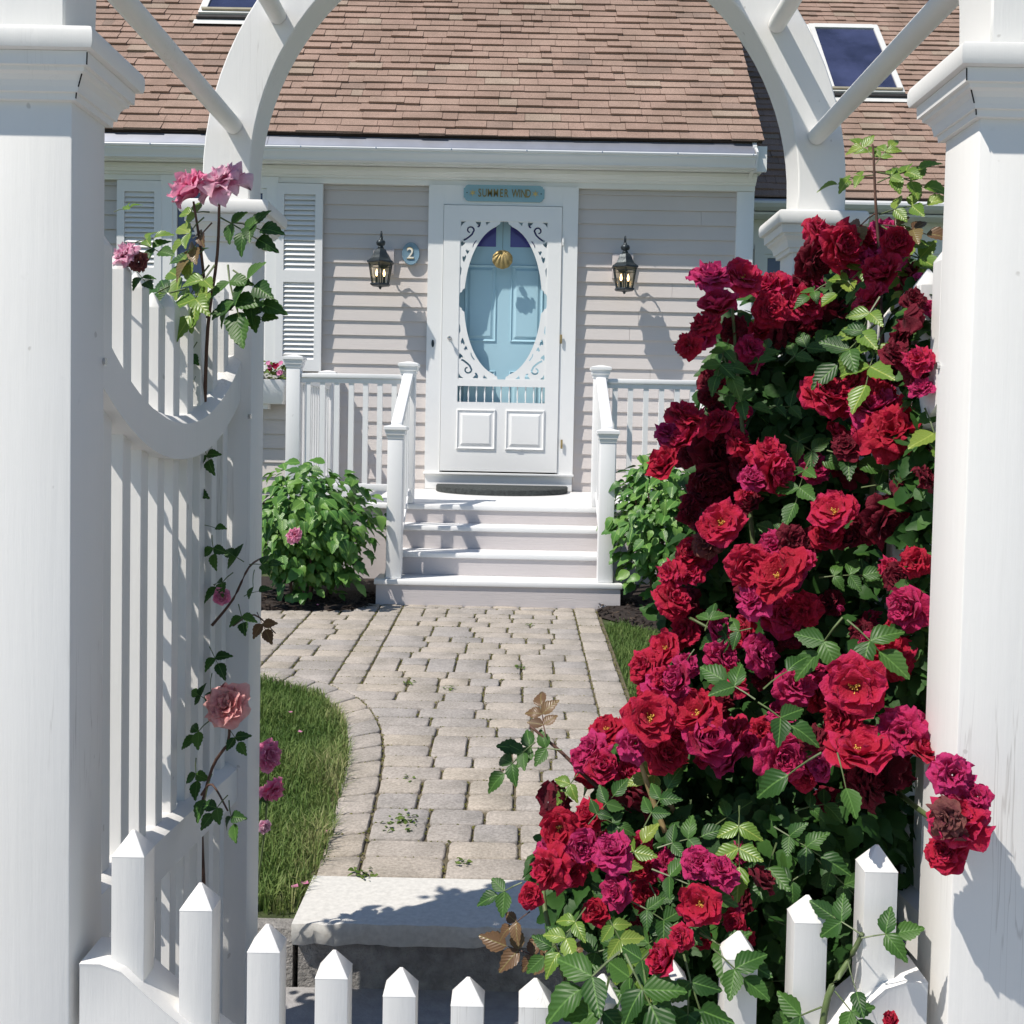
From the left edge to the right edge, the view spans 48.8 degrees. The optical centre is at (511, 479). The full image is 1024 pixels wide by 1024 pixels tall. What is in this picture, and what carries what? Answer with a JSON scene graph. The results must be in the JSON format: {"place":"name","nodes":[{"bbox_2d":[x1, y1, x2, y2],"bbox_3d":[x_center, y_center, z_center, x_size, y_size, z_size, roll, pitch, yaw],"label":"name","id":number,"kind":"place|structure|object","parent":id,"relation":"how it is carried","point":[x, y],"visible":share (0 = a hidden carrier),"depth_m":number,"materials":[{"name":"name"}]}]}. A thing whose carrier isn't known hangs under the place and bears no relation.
{"place":"outdoors","nodes":[
{"label":"outdoors","id":0,"kind":"place"},
{"bbox_2d":[297,945,297,986],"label":"ground","id":1,"kind":"structure","parent":0,"point":[297,965],"depth_m":2.95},
{"bbox_2d":[258,918,296,986],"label":"garden kerb","id":2,"kind":"structure","parent":1,"relation":"on","point":[282,926],"depth_m":2.72,"materials":[{"name":"stone"}]},
{"bbox_2d":[291,876,611,992],"bbox_3d":[-0.009,1.168,2.817,1.030,0.221,0.300,1,2,0],"label":"stone step","id":3,"kind":"object","parent":1,"relation":"on","point":[377,932],"visible":0.51,"depth_m":2.71,"materials":[{"name":"stone"}]},
{"bbox_2d":[260,603,629,880],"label":"path","id":4,"kind":"structure","parent":0,"point":[491,850],"depth_m":4.53,"materials":[{"name":"stone"}]},
{"bbox_2d":[348,623,534,880],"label":"weeds","id":5,"kind":"object","parent":4,"relation":"on","point":[403,819],"visible":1,"depth_m":3.30,"materials":[{"name":"green plant"}]},
{"bbox_2d":[261,605,627,877],"bbox_3d":[-0.592,0.900,4.859,2.183,0.141,3.833,1,2,0],"label":"moss","id":6,"kind":"object","parent":4,"relation":"on","point":[369,828],"visible":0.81,"depth_m":5.05,"materials":[{"name":"green plant"}]},
{"bbox_2d":[286,987,621,1023],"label":"pavement","id":7,"kind":"structure","parent":0,"point":[434,1006],"depth_m":2.63,"materials":[{"name":"concrete"}]},
{"bbox_2d":[0,0,1023,1023],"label":"garden arbor","id":8,"kind":"object","parent":7,"relation":"on","point":[114,426],"visible":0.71,"depth_m":1.46,"materials":[{"name":"white paint"}]},
{"bbox_2d":[112,161,287,884],"bbox_3d":[-0.715,0.234,2.155,0.628,1.638,0.884,1,2,0],"label":"climbing rose","id":9,"kind":"object","parent":8,"relation":"attached to","point":[225,704],"visible":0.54,"depth_m":2.01,"materials":[{"name":"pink plant"}]},
{"bbox_2d":[79,830,927,1023],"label":"picket gate","id":10,"kind":"structure","parent":8,"relation":"attached to","point":[127,976],"depth_m":1.45,"materials":[{"name":"white paint"}]},
{"bbox_2d":[477,135,995,1023],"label":"rose bush","id":11,"kind":"object","parent":8,"relation":"attached to","point":[779,667],"visible":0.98,"depth_m":1.66,"materials":[{"name":"red plant"}]},
{"bbox_2d":[258,560,708,918],"bbox_3d":[0.033,0.735,9.389,18.000,0.282,13.300,1,2,0],"label":"front garden","id":12,"kind":"object","parent":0,"point":[261,914],"depth_m":3.24,"materials":[{"name":"green plant"}]},
{"bbox_2d":[261,576,375,612],"bbox_3d":[-2.099,0.694,7.058,2.560,0.074,1.180,1,2,0],"label":"flower bed","id":13,"kind":"object","parent":12,"relation":"on","point":[369,584],"visible":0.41,"depth_m":6.81,"materials":[{"name":"brown soil"}]},
{"bbox_2d":[261,457,386,604],"bbox_3d":[-1.239,0.328,6.792,1.046,0.923,1.023,1,2,0],"label":"hydrangea bush","id":14,"kind":"object","parent":13,"relation":"on","point":[312,533],"visible":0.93,"depth_m":6.57,"materials":[{"name":"green plant"}]},
{"bbox_2d":[282,355,704,609],"bbox_3d":[0.019,-0.032,7.818,3.083,1.555,2.225,1,2,0],"label":"front porch","id":15,"kind":"object","parent":12,"relation":"on","point":[517,553],"visible":0.65,"depth_m":7.24,"materials":[{"name":"white paint"}]},
{"bbox_2d":[436,484,567,495],"bbox_3d":[-0.080,0.085,8.594,1.029,0.055,0.560,1,2,0],"label":"door mat","id":16,"kind":"object","parent":15,"relation":"on","point":[498,490],"depth_m":8.45,"materials":[{"name":"rubber"}]},
{"bbox_2d":[95,0,958,552],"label":"house","id":17,"kind":"structure","parent":12,"relation":"on","point":[649,130],"depth_m":8.88,"materials":[{"name":"wood"}]},
{"bbox_2d":[161,175,279,378],"bbox_3d":[-2.296,-1.582,8.840,0.959,1.570,0.090,1,2,0],"label":"window","id":18,"kind":"structure","parent":17,"relation":"in","point":[171,220],"depth_m":8.83,"materials":[{"name":"white glass"}]},
{"bbox_2d":[263,379,285,408],"bbox_3d":[-2.214,-0.669,8.808,0.919,0.232,0.189,1,2,0],"label":"flower box","id":19,"kind":"object","parent":17,"relation":"attached to","point":[274,391],"visible":0.34,"depth_m":8.73,"materials":[{"name":"wood"}]},
{"bbox_2d":[263,361,285,379],"bbox_3d":[-2.202,-0.838,8.755,0.996,0.178,0.223,1,2,0],"label":"petunia plant","id":20,"kind":"object","parent":19,"relation":"in","point":[271,365],"visible":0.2,"depth_m":8.70,"materials":[{"name":"pink plant"}]},
{"bbox_2d":[367,231,394,288],"bbox_3d":[-1.008,-1.683,8.714,0.198,0.449,0.339,1,2,0],"label":"wall lantern","id":21,"kind":"object","parent":17,"relation":"attached to","point":[381,259],"depth_m":8.63,"materials":[{"name":"black metal"}]},
{"bbox_2d":[402,242,419,264],"bbox_3d":[-0.793,-1.766,8.842,0.138,0.176,0.029,1,2,0],"label":"number plaque","id":22,"kind":"object","parent":17,"relation":"attached to","point":[410,253],"visible":1,"depth_m":8.84,"materials":[{"name":"blue ceramic"}]},
{"bbox_2d":[440,205,563,472],"bbox_3d":[-0.068,-1.092,8.822,0.962,2.070,0.082,1,2,0],"label":"screen door","id":23,"kind":"structure","parent":17,"relation":"in","point":[492,436],"depth_m":8.85,"materials":[{"name":"white wood"}]},
{"bbox_2d":[457,222,547,402],"bbox_3d":[-0.088,-1.098,8.985,0.894,2.047,0.055,1,2,0],"label":"front door","id":24,"kind":"structure","parent":17,"relation":"in","point":[502,308],"depth_m":8.95,"materials":[{"name":"blue paint"}]},
{"bbox_2d":[492,247,512,268],"bbox_3d":[-0.072,-1.824,8.805,0.158,0.373,0.039,1,2,0],"label":"shell ornament","id":25,"kind":"object","parent":24,"relation":"hanging from","point":[502,259],"visible":1,"depth_m":8.80,"materials":[{"name":"gold metal"}]},
{"bbox_2d":[464,185,544,202],"bbox_3d":[-0.062,-2.223,8.784,0.629,0.126,0.022,1,2,0],"label":"name sign","id":26,"kind":"object","parent":17,"relation":"attached to","point":[501,193],"visible":1,"depth_m":8.78,"materials":[{"name":"blue paint"}]},
{"bbox_2d":[611,236,638,293],"bbox_3d":[0.866,-1.645,8.704,0.198,0.449,0.339,1,2,0],"label":"wall lantern","id":27,"kind":"object","parent":17,"relation":"attached to","point":[624,265],"depth_m":8.62,"materials":[{"name":"black metal"}]},
{"bbox_2d":[752,244,779,318],"bbox_3d":[2.787,-1.729,10.846,0.940,1.020,0.050,1,2,0],"label":"window","id":28,"kind":"structure","parent":17,"relation":"in","point":[764,259],"depth_m":10.81,"materials":[{"name":"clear glass"}]},
{"bbox_2d":[911,245,941,259],"bbox_3d":[4.241,-1.715,10.838,0.980,1.050,0.050,1,2,0],"label":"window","id":29,"kind":"structure","parent":17,"relation":"in","point":[937,252],"depth_m":10.80,"materials":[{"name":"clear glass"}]},
{"bbox_2d":[597,584,658,631],"bbox_3d":[1.563,0.787,6.780,2.112,0.092,1.700,1,2,0],"label":"flower bed","id":30,"kind":"object","parent":12,"relation":"on","point":[635,593],"visible":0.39,"depth_m":6.62,"materials":[{"name":"brown soil"}]},
{"bbox_2d":[261,590,656,629],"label":"mulch","id":31,"kind":"object","parent":30,"relation":"on","point":[373,598],"visible":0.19,"depth_m":6.64,"materials":[{"name":"brown soil"}]},
{"bbox_2d":[596,439,694,606],"bbox_3d":[0.945,0.270,6.794,0.866,1.057,0.944,1,2,0],"label":"hydrangea bush","id":32,"kind":"object","parent":30,"relation":"on","point":[653,513],"visible":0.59,"depth_m":6.56,"materials":[{"name":"green plant"}]},
{"bbox_2d":[258,618,711,915],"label":"grass","id":33,"kind":"structure","parent":0,"point":[329,767],"depth_m":3.73,"materials":[{"name":"green plant"}]}
]}

